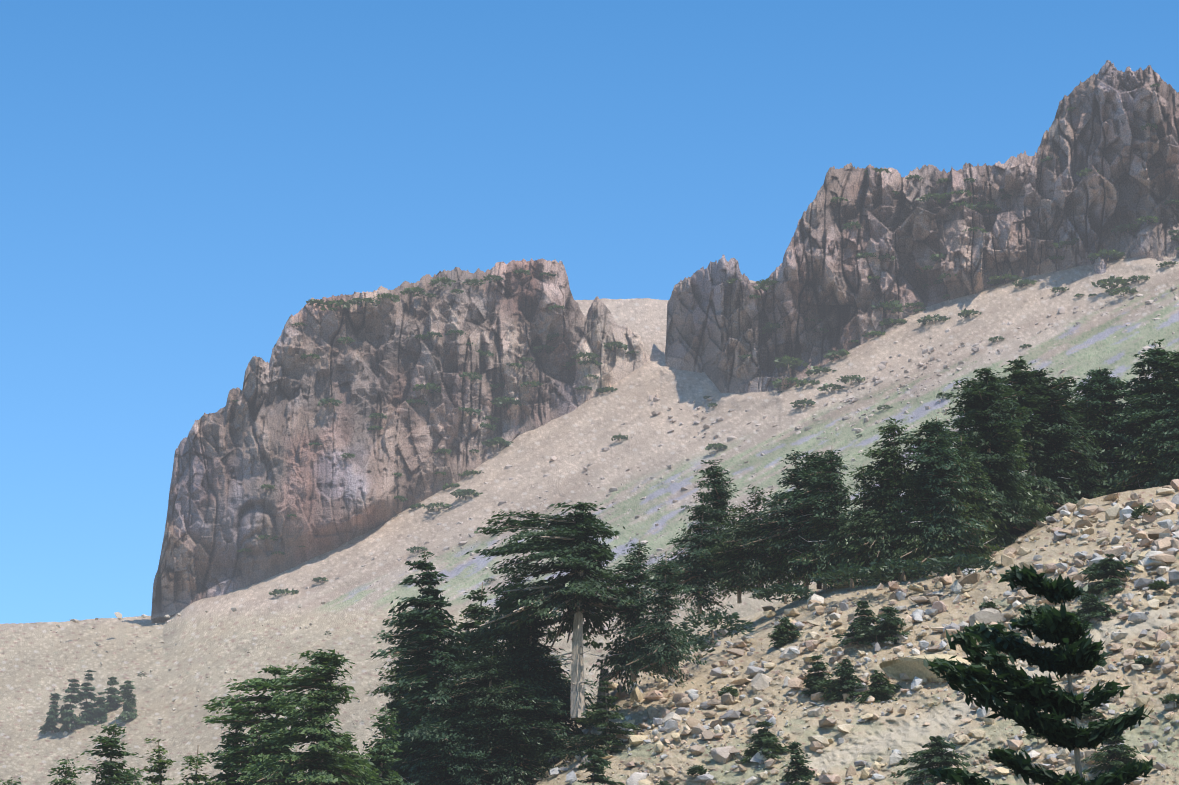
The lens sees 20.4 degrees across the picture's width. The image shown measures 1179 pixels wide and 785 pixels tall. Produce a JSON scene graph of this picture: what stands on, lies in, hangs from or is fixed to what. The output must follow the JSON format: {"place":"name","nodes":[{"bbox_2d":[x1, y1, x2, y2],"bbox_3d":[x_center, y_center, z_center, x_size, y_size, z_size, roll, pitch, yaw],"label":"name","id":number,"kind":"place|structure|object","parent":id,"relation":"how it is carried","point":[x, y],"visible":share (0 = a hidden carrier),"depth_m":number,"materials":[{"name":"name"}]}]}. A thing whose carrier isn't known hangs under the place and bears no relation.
{"place":"outdoors","nodes":[
{"label":"outdoors","id":0,"kind":"place"},
{"bbox_2d":[0,256,1178,784],"bbox_3d":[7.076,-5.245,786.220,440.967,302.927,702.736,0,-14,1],"label":"mountain flank","id":1,"kind":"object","parent":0,"point":[356,598],"depth_m":824.99,"materials":[{"name":"beige soil"}]},
{"bbox_2d":[38,631,330,734],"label":"trees","id":2,"kind":"object","parent":1,"relation":"on","point":[90,713],"visible":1,"depth_m":778.51,"materials":[{"name":"green plant"}]},
{"bbox_2d":[0,649,405,784],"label":"tree group","id":3,"kind":"object","parent":1,"relation":"on","point":[322,763],"visible":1,"depth_m":145.97,"materials":[{"name":"green plant"}]},
{"bbox_2d":[151,258,649,622],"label":"crag","id":4,"kind":"structure","parent":1,"relation":"on","point":[231,457],"depth_m":902.88,"materials":[{"name":"stone"}]},
{"bbox_2d":[48,276,1178,746],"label":"talus blocks","id":5,"kind":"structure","parent":1,"relation":"on","point":[730,438],"depth_m":830.71,"materials":[{"name":"beige stone"}]},
{"bbox_2d":[155,84,1178,595],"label":"crag shrubs","id":6,"kind":"object","parent":1,"relation":"on","point":[885,306],"visible":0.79,"depth_m":878.31,"materials":[{"name":"green plant"}]},
{"bbox_2d":[665,60,1178,393],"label":"crag","id":7,"kind":"structure","parent":1,"relation":"on","point":[716,322],"depth_m":878.18,"materials":[{"name":"grey stone"}]},
{"bbox_2d":[1094,255,1107,274],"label":"crag outcrop","id":8,"kind":"object","parent":1,"relation":"on","point":[1100,264],"visible":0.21,"depth_m":848.56,"materials":[{"name":"grey stone"}]},
{"bbox_2d":[1148,222,1178,260],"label":"rock outcrop","id":9,"kind":"object","parent":1,"relation":"on","point":[1162,244],"visible":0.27,"depth_m":841.86,"materials":[{"name":"grey stone"}]},
{"bbox_2d":[0,0,1178,623],"label":"sky","id":10,"kind":"structure","parent":0,"point":[179,179],"materials":[{"name":"blue"}]},
{"bbox_2d":[527,486,1178,784],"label":"hill ground","id":11,"kind":"structure","parent":0,"point":[906,733],"depth_m":153.73,"materials":[{"name":"beige soil"}]},
{"bbox_2d":[361,501,706,784],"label":"trees","id":12,"kind":"object","parent":11,"relation":"on","point":[499,717],"visible":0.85,"depth_m":162.84,"materials":[{"name":"green plant"}]},
{"bbox_2d":[532,479,1178,784],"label":"hill rocks","id":13,"kind":"object","parent":11,"relation":"on","point":[1166,544],"visible":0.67,"depth_m":158.22,"materials":[{"name":"beige stone"}]},
{"bbox_2d":[575,504,1178,784],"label":"hill saplings","id":14,"kind":"object","parent":11,"relation":"on","point":[885,629],"visible":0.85,"depth_m":153.55,"materials":[{"name":"green plant"}]},
{"bbox_2d":[603,339,1178,665],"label":"conifer trees","id":15,"kind":"object","parent":11,"relation":"on","point":[965,501],"visible":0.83,"depth_m":180.60,"materials":[{"name":"green plant"}]},
{"bbox_2d":[626,530,1178,784],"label":"hill boulders","id":16,"kind":"object","parent":11,"relation":"on","point":[911,667],"visible":0.52,"depth_m":153.89,"materials":[{"name":"beige stone"}]},
{"bbox_2d":[923,564,1154,784],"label":"fir tree","id":17,"kind":"object","parent":11,"relation":"on","point":[985,687],"visible":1,"depth_m":44.48,"materials":[{"name":"green plant"}]}
]}

